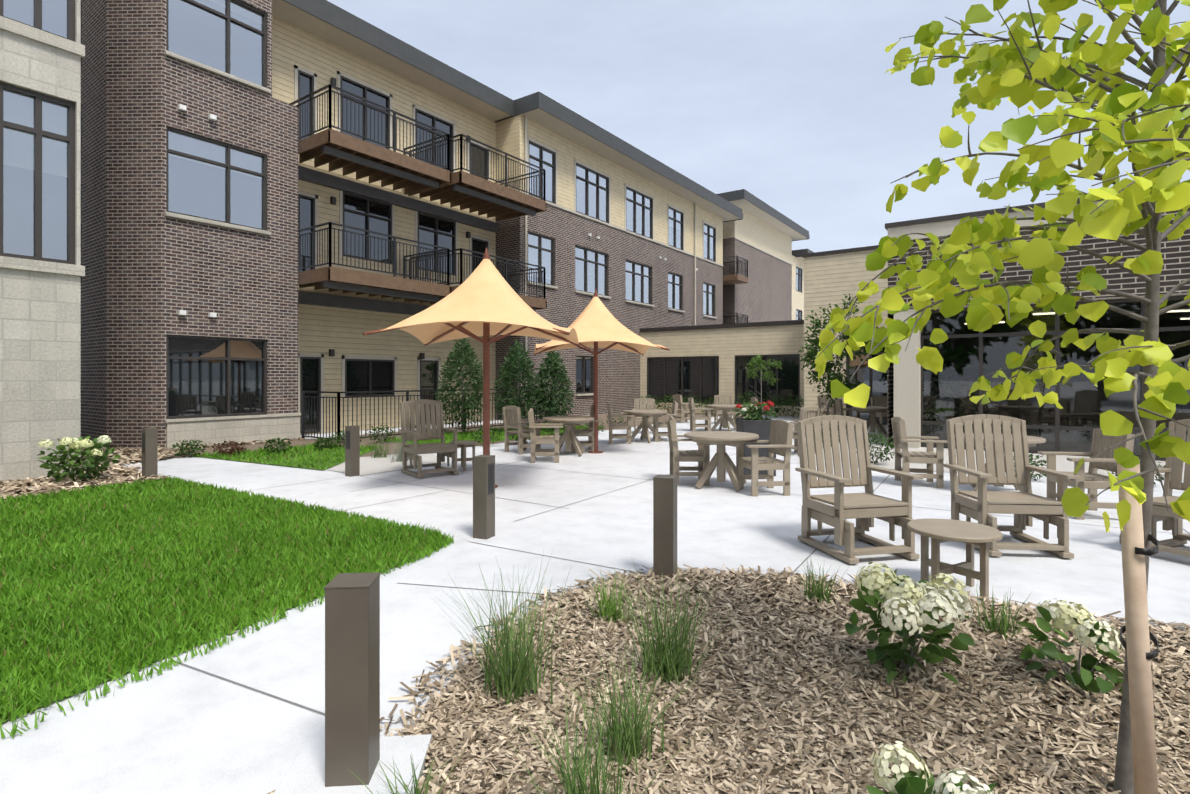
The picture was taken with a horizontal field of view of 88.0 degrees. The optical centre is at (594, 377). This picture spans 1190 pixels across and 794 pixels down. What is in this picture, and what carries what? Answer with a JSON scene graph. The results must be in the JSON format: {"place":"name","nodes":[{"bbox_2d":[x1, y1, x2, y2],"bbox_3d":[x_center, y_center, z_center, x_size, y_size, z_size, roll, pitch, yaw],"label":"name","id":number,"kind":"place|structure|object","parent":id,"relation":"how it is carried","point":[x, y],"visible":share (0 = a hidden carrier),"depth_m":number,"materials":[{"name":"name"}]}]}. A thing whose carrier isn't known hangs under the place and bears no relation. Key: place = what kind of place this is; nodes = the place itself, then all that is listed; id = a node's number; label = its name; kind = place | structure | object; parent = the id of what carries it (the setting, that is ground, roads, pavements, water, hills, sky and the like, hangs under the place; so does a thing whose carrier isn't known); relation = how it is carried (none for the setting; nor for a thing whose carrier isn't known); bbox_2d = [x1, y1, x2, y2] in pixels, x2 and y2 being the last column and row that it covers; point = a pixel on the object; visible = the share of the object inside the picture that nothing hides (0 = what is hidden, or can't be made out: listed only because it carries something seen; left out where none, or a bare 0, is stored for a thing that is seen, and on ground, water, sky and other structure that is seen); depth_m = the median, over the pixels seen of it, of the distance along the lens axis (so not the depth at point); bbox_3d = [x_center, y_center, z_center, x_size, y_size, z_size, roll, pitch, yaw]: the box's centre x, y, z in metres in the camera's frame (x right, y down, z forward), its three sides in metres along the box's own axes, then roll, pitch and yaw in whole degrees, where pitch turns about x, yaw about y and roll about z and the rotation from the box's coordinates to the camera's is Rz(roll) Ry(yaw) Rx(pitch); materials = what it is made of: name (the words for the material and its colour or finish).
{"place":"outdoors","nodes":[
{"label":"outdoors","id":0,"kind":"place"},
{"bbox_2d":[0,476,453,725],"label":"grass","id":1,"kind":"structure","parent":0,"point":[91,670],"depth_m":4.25,"materials":[{"name":"green plant"}]},
{"bbox_2d":[0,476,453,737],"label":"lawn edge tufts","id":2,"kind":"object","parent":1,"relation":"on","point":[171,661],"visible":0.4,"depth_m":3.42,"materials":[{"name":"green plant"}]},
{"bbox_2d":[195,447,378,469],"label":"grass","id":3,"kind":"structure","parent":0,"point":[302,464],"depth_m":11.58,"materials":[{"name":"green plant"}]},
{"bbox_2d":[210,441,245,455],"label":"shrub","id":4,"kind":"object","parent":3,"relation":"on","point":[233,447],"depth_m":12.10,"materials":[{"name":"brown plant"}]},
{"bbox_2d":[193,442,380,468],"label":"small lawn blades","id":5,"kind":"object","parent":3,"relation":"on","point":[289,456],"visible":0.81,"depth_m":11.93,"materials":[{"name":"green plant"}]},
{"bbox_2d":[263,438,292,453],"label":"shrub","id":6,"kind":"object","parent":5,"relation":"on","point":[282,443],"depth_m":12.47,"materials":[{"name":"green plant"}]},
{"bbox_2d":[312,437,335,449],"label":"shrub","id":7,"kind":"object","parent":3,"relation":"on","point":[318,445],"depth_m":13.08,"materials":[{"name":"green plant"}]},
{"bbox_2d":[328,430,361,447],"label":"shrub","id":8,"kind":"object","parent":3,"relation":"on","point":[341,437],"depth_m":13.47,"materials":[{"name":"green plant"}]},
{"bbox_2d":[328,453,445,474],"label":"walkway","id":9,"kind":"structure","parent":0,"point":[370,465],"depth_m":11.06,"materials":[{"name":"white concrete"}]},
{"bbox_2d":[0,412,1189,793],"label":"ground","id":10,"kind":"structure","parent":0,"point":[178,728],"depth_m":4.90,"materials":[{"name":"concrete"}]},
{"bbox_2d":[171,439,206,456],"bbox_3d":[-7.897,1.381,12.011,0.600,0.381,0.619,0,0,35],"label":"shrub","id":11,"kind":"object","parent":10,"relation":"on","point":[187,444],"depth_m":11.95,"materials":[{"name":"green plant"}]},
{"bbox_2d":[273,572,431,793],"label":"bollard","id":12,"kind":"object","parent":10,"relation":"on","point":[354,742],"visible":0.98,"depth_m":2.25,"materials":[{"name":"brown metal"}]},
{"bbox_2d":[345,425,359,476],"bbox_3d":[-3.833,1.154,9.732,0.159,0.788,0.160,0,0,35],"label":"bollard","id":13,"kind":"object","parent":10,"relation":"on","point":[352,450],"visible":1,"depth_m":9.68,"materials":[{"name":"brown metal"}]},
{"bbox_2d":[0,0,813,482],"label":"building","id":14,"kind":"structure","parent":10,"relation":"on","point":[236,220],"depth_m":15.14,"materials":[{"name":"brick"}]},
{"bbox_2d":[398,399,461,477],"bbox_3d":[-2.671,0.944,9.947,0.810,1.177,0.800,0,0,-37],"label":"glider chair","id":15,"kind":"object","parent":10,"relation":"on","point":[442,452],"visible":1,"depth_m":10.02,"materials":[{"name":"wood"}]},
{"bbox_2d":[171,412,732,456],"bbox_3d":[-1.573,1.542,19.452,4.600,0.001,19.500,0,0,35],"label":"facade bed","id":16,"kind":"object","parent":10,"relation":"on","point":[601,417],"depth_m":15.15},
{"bbox_2d":[365,425,395,442],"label":"shrub","id":17,"kind":"object","parent":16,"relation":"on","point":[374,429],"depth_m":14.48,"materials":[{"name":"green plant"}]},
{"bbox_2d":[302,387,551,442],"bbox_3d":[-4.407,0.938,18.184,1.600,1.220,7.900,0,0,35],"label":"patio fence","id":18,"kind":"object","parent":16,"relation":"on","point":[407,395],"visible":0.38,"depth_m":15.32,"materials":[{"name":"black metal"}]},
{"bbox_2d":[606,412,626,423],"bbox_3d":[0.676,1.305,19.333,0.666,0.494,0.714,0,0,35],"label":"shrub bed","id":19,"kind":"object","parent":16,"relation":"on","point":[615,420],"depth_m":19.29,"materials":[{"name":"green plant"}]},
{"bbox_2d":[655,395,679,412],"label":"shrub","id":20,"kind":"object","parent":16,"relation":"on","point":[671,399],"depth_m":27.09,"materials":[{"name":"green plant"}]},
{"bbox_2d":[680,395,700,413],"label":"shrub","id":21,"kind":"object","parent":16,"relation":"on","point":[685,400],"depth_m":26.55,"materials":[{"name":"green plant"}]},
{"bbox_2d":[698,397,724,413],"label":"shrub","id":22,"kind":"object","parent":16,"relation":"on","point":[706,404],"depth_m":25.93,"materials":[{"name":"green plant"}]},
{"bbox_2d":[449,441,477,470],"bbox_3d":[-2.234,1.318,10.459,0.479,0.460,0.479,0,0,35],"label":"side table","id":23,"kind":"object","parent":10,"relation":"on","point":[463,445],"visible":0.73,"depth_m":10.41,"materials":[{"name":"brown wood"}]},
{"bbox_2d":[363,248,579,487],"bbox_3d":[-1.536,-0.147,8.718,2.530,3.390,2.530,0,0,1],"label":"patio umbrella","id":24,"kind":"object","parent":10,"relation":"on","point":[484,300],"visible":1,"depth_m":8.36,"materials":[{"name":"fabric"}]},
{"bbox_2d":[473,455,494,539],"bbox_3d":[-1.079,1.154,5.992,0.160,0.788,0.159,0,0,22],"label":"bollard","id":25,"kind":"object","parent":10,"relation":"on","point":[483,496],"visible":1,"depth_m":5.93,"materials":[{"name":"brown metal"}]},
{"bbox_2d":[471,425,501,445],"bbox_3d":[-2.486,1.300,13.924,0.730,0.503,0.721,0,0,35],"label":"shrub bed","id":26,"kind":"object","parent":10,"relation":"on","point":[479,438],"depth_m":13.95,"materials":[{"name":"green plant"}]},
{"bbox_2d":[392,428,604,443],"bbox_3d":[-2.456,1.536,16.829,2.400,0.001,6.200,0,0,35],"label":"lawn strip","id":27,"kind":"object","parent":10,"relation":"on","point":[468,436],"depth_m":15.09,"materials":[{"name":"green plant"}]},
{"bbox_2d":[432,338,490,433],"bbox_3d":[-3.570,0.200,16.588,1.546,2.697,1.495,0,0,35],"label":"evergreen","id":28,"kind":"object","parent":27,"relation":"on","point":[477,387],"depth_m":16.42,"materials":[{"name":"green plant"}]},
{"bbox_2d":[385,423,603,443],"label":"lawn blades","id":29,"kind":"object","parent":27,"relation":"on","point":[463,438],"visible":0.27,"depth_m":15.95,"materials":[{"name":"green plant"}]},
{"bbox_2d":[493,339,542,428],"bbox_3d":[-2.147,0.235,17.086,1.451,2.626,1.495,0,0,35],"label":"evergreen","id":30,"kind":"object","parent":27,"relation":"on","point":[517,351],"depth_m":16.92,"materials":[{"name":"green plant"}]},
{"bbox_2d":[531,350,575,429],"bbox_3d":[-1.211,0.354,17.444,1.326,2.388,1.315,0,0,35],"label":"evergreen","id":31,"kind":"object","parent":27,"relation":"on","point":[554,371],"depth_m":17.27,"materials":[{"name":"green plant"}]},
{"bbox_2d":[510,428,530,442],"bbox_3d":[-1.713,1.310,14.437,0.712,0.484,0.702,0,0,35],"label":"shrub bed","id":32,"kind":"object","parent":10,"relation":"on","point":[516,439],"visible":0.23,"depth_m":14.32,"materials":[{"name":"green plant"}]},
{"bbox_2d":[502,406,544,454],"bbox_3d":[-1.498,1.059,12.811,0.640,0.977,0.690,0,0,-39],"label":"chair","id":33,"kind":"object","parent":10,"relation":"on","point":[512,417],"visible":0.94,"depth_m":12.71,"materials":[{"name":"beige wood"}]},
{"bbox_2d":[528,408,562,462],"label":"chair","id":34,"kind":"object","parent":10,"relation":"on","point":[550,439],"visible":1,"depth_m":11.21,"materials":[{"name":"beige wood"}]},
{"bbox_2d":[543,425,564,437],"bbox_3d":[-0.928,1.309,14.980,0.702,0.518,0.697,0,0,35],"label":"shrub bed","id":35,"kind":"object","parent":10,"relation":"on","point":[552,431],"depth_m":14.95,"materials":[{"name":"green plant"}]},
{"bbox_2d":[542,416,593,456],"bbox_3d":[-0.537,1.176,12.380,1.038,0.757,1.038,0,0,35],"label":"table","id":36,"kind":"object","parent":10,"relation":"on","point":[568,436],"visible":0.79,"depth_m":12.25,"materials":[{"name":"beige wood"}]},
{"bbox_2d":[571,405,598,452],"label":"chair","id":37,"kind":"object","parent":10,"relation":"on","point":[589,433],"visible":0.52,"depth_m":12.73,"materials":[{"name":"brown wood"}]},
{"bbox_2d":[581,419,603,431],"bbox_3d":[-0.066,1.309,16.863,0.727,0.499,0.740,0,0,35],"label":"shrub bed","id":38,"kind":"object","parent":10,"relation":"on","point":[598,425],"depth_m":16.81,"materials":[{"name":"green plant"}]},
{"bbox_2d":[534,289,669,452],"bbox_3d":[0.018,-0.147,12.767,2.530,3.390,2.530,0,0,-7],"label":"patio umbrella","id":39,"kind":"object","parent":10,"relation":"on","point":[596,324],"visible":0.85,"depth_m":12.40,"materials":[{"name":"fabric"}]},
{"bbox_2d":[607,402,633,443],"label":"chair","id":40,"kind":"object","parent":10,"relation":"on","point":[620,426],"visible":0.98,"depth_m":14.37,"materials":[{"name":"beige wood"}]},
{"bbox_2d":[632,398,657,430],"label":"chair","id":41,"kind":"object","parent":10,"relation":"on","point":[651,406],"visible":0.67,"depth_m":17.41,"materials":[{"name":"beige wood"}]},
{"bbox_2d":[624,410,666,442],"bbox_3d":[1.218,1.176,14.916,1.040,0.757,1.040,0,0,35],"label":"table","id":42,"kind":"object","parent":10,"relation":"on","point":[645,424],"visible":0.94,"depth_m":14.85,"materials":[{"name":"beige wood"}]},
{"bbox_2d":[653,401,677,441],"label":"chair","id":43,"kind":"object","parent":10,"relation":"on","point":[657,424],"visible":0.62,"depth_m":14.91,"materials":[{"name":"beige wood"}]},
{"bbox_2d":[175,421,1189,714],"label":"concrete joints","id":44,"kind":"object","parent":10,"relation":"on","point":[485,589],"visible":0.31,"depth_m":5.04,"materials":[{"name":"grey concrete"}]},
{"bbox_2d":[672,394,697,422],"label":"chair","id":45,"kind":"object","parent":10,"relation":"on","point":[677,398],"visible":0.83,"depth_m":21.16,"materials":[{"name":"wood"}]},
{"bbox_2d":[666,416,709,484],"bbox_3d":[1.407,1.059,9.154,0.640,0.977,0.690,0,0,1],"label":"chair","id":46,"kind":"object","parent":10,"relation":"on","point":[701,455],"visible":0.85,"depth_m":8.87,"materials":[{"name":"brown wood"}]},
{"bbox_2d":[346,436,1036,793],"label":"ornamental grasses","id":47,"kind":"object","parent":10,"relation":"on","point":[669,663],"visible":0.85,"depth_m":2.92,"materials":[{"name":"green plant"}]},
{"bbox_2d":[688,397,713,431],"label":"chair","id":48,"kind":"object","parent":10,"relation":"on","point":[706,417],"visible":1,"depth_m":17.66,"materials":[{"name":"beige wood"}]},
{"bbox_2d":[684,431,758,491],"bbox_3d":[1.788,1.176,8.733,1.038,0.757,1.038,0,0,35],"label":"table","id":49,"kind":"object","parent":10,"relation":"on","point":[721,460],"visible":0.96,"depth_m":8.60,"materials":[{"name":"beige wood"}]},
{"bbox_2d":[713,395,735,422],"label":"chair","id":50,"kind":"object","parent":10,"relation":"on","point":[728,398],"visible":0.6,"depth_m":20.98,"materials":[{"name":"brown wood"}]},
{"bbox_2d":[707,404,742,430],"bbox_3d":[3.781,1.176,17.922,1.040,0.757,1.040,0,0,35],"label":"table","id":51,"kind":"object","parent":10,"relation":"on","point":[724,419],"visible":0.88,"depth_m":17.85,"materials":[{"name":"beige wood"}]},
{"bbox_2d":[734,397,757,428],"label":"chair","id":52,"kind":"object","parent":10,"relation":"on","point":[753,399],"visible":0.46,"depth_m":18.24,"materials":[{"name":"brown wood"}]},
{"bbox_2d":[736,391,759,413],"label":"shrub","id":53,"kind":"object","parent":10,"relation":"on","point":[743,400],"depth_m":24.82,"materials":[{"name":"green plant"}]},
{"bbox_2d":[736,418,775,475],"bbox_3d":[2.593,1.108,9.944,0.520,0.880,0.520,0,0,1],"label":"planter","id":54,"kind":"object","parent":10,"relation":"on","point":[761,428],"visible":0.46,"depth_m":9.69,"materials":[{"name":"grey concrete"}]},
{"bbox_2d":[732,400,777,420],"bbox_3d":[2.583,0.562,9.940,0.664,0.399,0.698,0,0,-27],"label":"planter plant","id":55,"kind":"object","parent":54,"relation":"in","point":[754,413],"depth_m":9.90,"materials":[{"name":"green plant"}]},
{"bbox_2d":[741,403,765,410],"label":"planter flowers","id":56,"kind":"object","parent":55,"relation":"on","point":[744,409],"visible":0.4,"depth_m":9.98,"materials":[{"name":"white plant"}]},
{"bbox_2d":[745,354,782,417],"bbox_3d":[5.782,0.369,21.336,1.306,2.359,1.210,0,0,35],"label":"young tree","id":57,"kind":"object","parent":10,"relation":"on","point":[751,371],"depth_m":21.25,"materials":[{"name":"green plant"}]},
{"bbox_2d":[737,420,793,496],"bbox_3d":[2.264,1.059,8.345,0.640,0.977,0.690,0,0,-7],"label":"chair","id":58,"kind":"object","parent":10,"relation":"on","point":[779,441],"visible":1,"depth_m":8.11,"materials":[{"name":"wood"}]},
{"bbox_2d":[764,395,784,414],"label":"shrub","id":59,"kind":"object","parent":10,"relation":"on","point":[778,405],"depth_m":24.32,"materials":[{"name":"green plant"}]},
{"bbox_2d":[778,394,803,417],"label":"shrub","id":60,"kind":"object","parent":10,"relation":"on","point":[792,407],"depth_m":23.50,"materials":[{"name":"green plant"}]},
{"bbox_2d":[789,406,819,455],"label":"chair","id":61,"kind":"object","parent":10,"relation":"on","point":[808,412],"visible":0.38,"depth_m":12.28,"materials":[{"name":"beige wood"}]},
{"bbox_2d":[820,395,831,415],"bbox_3d":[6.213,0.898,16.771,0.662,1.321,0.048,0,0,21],"label":"chair","id":62,"kind":"object","parent":10,"relation":"on","point":[829,398],"visible":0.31,"depth_m":16.73,"materials":[{"name":"brown wood"}]},
{"bbox_2d":[802,245,887,424],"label":"building wall","id":63,"kind":"structure","parent":10,"relation":"on","point":[832,277],"depth_m":20.89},
{"bbox_2d":[795,415,922,563],"bbox_3d":[2.333,0.944,5.524,0.810,1.177,0.800,0,0,-13],"label":"glider chair","id":64,"kind":"object","parent":10,"relation":"on","point":[867,507],"visible":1,"depth_m":5.66,"materials":[{"name":"beige wood"}]},
{"bbox_2d":[891,417,947,487],"bbox_3d":[4.716,1.059,8.964,0.640,0.977,0.690,0,0,15],"label":"chair","id":65,"kind":"object","parent":10,"relation":"on","point":[929,457],"visible":0.92,"depth_m":8.76,"materials":[{"name":"brown wood"}]},
{"bbox_2d":[907,518,1002,600],"bbox_3d":[2.602,1.318,4.474,0.597,0.460,0.597,0,0,35],"label":"side table","id":66,"kind":"object","parent":10,"relation":"on","point":[969,534],"visible":0.92,"depth_m":4.39,"materials":[{"name":"beige wood"}]},
{"bbox_2d":[797,424,1184,479],"bbox_3d":[10.574,1.538,12.722,15.400,0.001,10.800,0,0,35],"label":"gravel bed","id":67,"kind":"object","parent":10,"relation":"on","point":[1063,463],"depth_m":11.46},
{"bbox_2d":[816,395,845,415],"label":"chair","id":68,"kind":"object","parent":67,"relation":"on","point":[821,400],"visible":0.5,"depth_m":20.68,"materials":[{"name":"brown wood"}]},
{"bbox_2d":[798,294,869,414],"bbox_3d":[6.471,-0.383,16.711,1.714,3.871,1.839,0,0,35],"label":"young tree","id":69,"kind":"object","parent":67,"relation":"on","point":[809,357],"depth_m":16.64,"materials":[{"name":"green plant"}]},
{"bbox_2d":[832,398,859,428],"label":"chair","id":70,"kind":"object","parent":67,"relation":"on","point":[838,408],"visible":0.5,"depth_m":17.40,"materials":[{"name":"brown wood"}]},
{"bbox_2d":[852,406,887,435],"bbox_3d":[7.522,1.176,16.678,1.040,0.757,1.040,0,0,35],"label":"table","id":71,"kind":"object","parent":67,"relation":"on","point":[872,421],"visible":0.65,"depth_m":16.59,"materials":[{"name":"brown wood"}]},
{"bbox_2d":[856,430,894,463],"bbox_3d":[5.008,1.243,11.008,0.739,0.616,0.734,0,0,35],"label":"ball shrub","id":72,"kind":"object","parent":67,"relation":"on","point":[885,451],"depth_m":10.92,"materials":[{"name":"green plant"}]},
{"bbox_2d":[871,396,887,426],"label":"chair","id":73,"kind":"object","parent":67,"relation":"on","point":[880,401],"visible":0.4,"depth_m":19.33,"materials":[{"name":"wood"}]},
{"bbox_2d":[954,433,1045,491],"bbox_3d":[5.476,1.176,8.358,1.040,0.757,1.040,0,0,35],"label":"table","id":74,"kind":"object","parent":10,"relation":"on","point":[1032,441],"visible":0.27,"depth_m":8.15,"materials":[{"name":"beige wood"}]},
{"bbox_2d":[944,414,1079,557],"bbox_3d":[3.772,0.944,5.654,0.810,1.177,0.800,0,0,5],"label":"glider chair","id":75,"kind":"object","parent":10,"relation":"on","point":[1026,506],"visible":0.85,"depth_m":5.87,"materials":[{"name":"beige wood"}]},
{"bbox_2d":[1013,453,1046,480],"bbox_3d":[6.560,1.349,9.364,0.622,0.435,0.654,0,0,35],"label":"ball shrub","id":76,"kind":"object","parent":10,"relation":"on","point":[1035,463],"depth_m":9.28,"materials":[{"name":"green plant"}]},
{"bbox_2d":[885,198,1189,460],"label":"building","id":77,"kind":"structure","parent":10,"relation":"on","point":[922,401],"depth_m":12.49,"materials":[{"name":"brick"}]},
{"bbox_2d":[1038,428,1133,519],"bbox_3d":[5.548,1.059,6.971,0.640,0.977,0.690,0,0,9],"label":"chair","id":78,"kind":"object","parent":10,"relation":"on","point":[1092,481],"visible":0.5,"depth_m":6.91,"materials":[{"name":"beige wood"}]},
{"bbox_2d":[1112,458,1164,484],"bbox_3d":[7.838,1.344,8.895,0.612,0.431,0.647,0,0,35],"label":"ball shrub","id":79,"kind":"object","parent":10,"relation":"on","point":[1162,478],"visible":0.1,"depth_m":8.75,"materials":[{"name":"green plant"}]},
{"bbox_2d":[1150,419,1189,556],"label":"glider chair","id":80,"kind":"object","parent":10,"relation":"on","point":[1172,469],"visible":0.67,"depth_m":5.61,"materials":[{"name":"beige wood"}]},
{"bbox_2d":[639,395,661,408],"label":"chair","id":81,"kind":"object","parent":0,"point":[646,402],"depth_m":27.56,"materials":[{"name":"brown wood"}]},
{"bbox_2d":[640,320,803,416],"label":"link building","id":82,"kind":"structure","parent":0,"point":[704,362],"depth_m":26.41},
{"bbox_2d":[327,0,1189,251],"label":"sky","id":83,"kind":"structure","parent":0,"point":[794,105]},
{"bbox_2d":[845,562,974,683],"bbox_3d":[1.579,1.275,3.104,0.562,0.591,0.605,0,0,35],"label":"hydrangea","id":84,"kind":"object","parent":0,"point":[909,601],"depth_m":3.05,"materials":[{"name":"white plant"}]},
{"bbox_2d":[866,741,996,793],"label":"hydrangea","id":85,"kind":"object","parent":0,"point":[956,775],"depth_m":1.93,"materials":[{"name":"white plant"}]},
{"bbox_2d":[814,0,1189,793],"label":"redbud tree","id":86,"kind":"object","parent":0,"point":[1116,215],"depth_m":2.06,"materials":[{"name":"green plant"}]},
{"label":"mulch bed","id":87,"kind":"object","parent":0,"visible":0},
{"bbox_2d":[267,563,1189,793],"bbox_3d":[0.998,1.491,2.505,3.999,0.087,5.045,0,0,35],"label":"mulch bed chips","id":88,"kind":"object","parent":87,"relation":"on","point":[792,676],"visible":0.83,"depth_m":2.81,"materials":[{"name":"brown wood"}]},
{"bbox_2d":[653,474,677,576],"bbox_3d":[0.543,1.154,4.748,0.160,0.788,0.159,0,0,19],"label":"bollard","id":89,"kind":"object","parent":88,"relation":"on","point":[665,521],"visible":0.9,"depth_m":4.68,"materials":[{"name":"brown metal"}]},
{"bbox_2d":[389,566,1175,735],"bbox_3d":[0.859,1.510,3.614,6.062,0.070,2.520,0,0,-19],"label":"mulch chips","id":90,"kind":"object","parent":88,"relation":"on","point":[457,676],"visible":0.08,"depth_m":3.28,"materials":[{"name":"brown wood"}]},
{"bbox_2d":[1015,599,1123,693],"bbox_3d":[2.338,1.338,3.027,0.454,0.426,0.480,0,0,35],"label":"hydrangea","id":91,"kind":"object","parent":88,"relation":"on","point":[1087,682],"depth_m":3.02,"materials":[{"name":"white plant"}]},
{"bbox_2d":[1117,461,1158,793],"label":"tree stake","id":92,"kind":"object","parent":87,"relation":"on","point":[1136,644],"visible":0.94,"depth_m":2.09,"materials":[{"name":"brown wood"}]},
{"label":"mulch strip","id":93,"kind":"structure","parent":0,"visible":0},
{"bbox_2d":[0,464,170,500],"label":"mulch chips","id":94,"kind":"object","parent":93,"relation":"on","point":[38,485],"visible":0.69,"depth_m":8.80,"materials":[{"name":"beige wood"}]},
{"bbox_2d":[37,435,119,481],"bbox_3d":[-7.592,1.203,9.059,0.981,0.723,0.928,0,0,35],"label":"hydrangea","id":95,"kind":"object","parent":94,"relation":"on","point":[87,463],"depth_m":8.94,"materials":[{"name":"plant"}]},
{"bbox_2d":[142,427,157,477],"bbox_3d":[-6.764,1.154,9.353,0.159,0.788,0.160,0,0,35],"label":"bollard","id":96,"kind":"object","parent":94,"relation":"on","point":[149,451],"visible":0.94,"depth_m":9.30,"materials":[{"name":"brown metal"}]},
{"label":"mulch ground","id":97,"kind":"structure","parent":0,"visible":0},
{"bbox_2d":[81,435,304,473],"bbox_3d":[-8.182,1.441,12.883,4.270,0.188,5.470,0,0,35],"label":"mulch bed","id":98,"kind":"object","parent":97,"relation":"on","point":[128,455],"visible":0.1,"depth_m":11.81,"materials":[{"name":"brown wood"}]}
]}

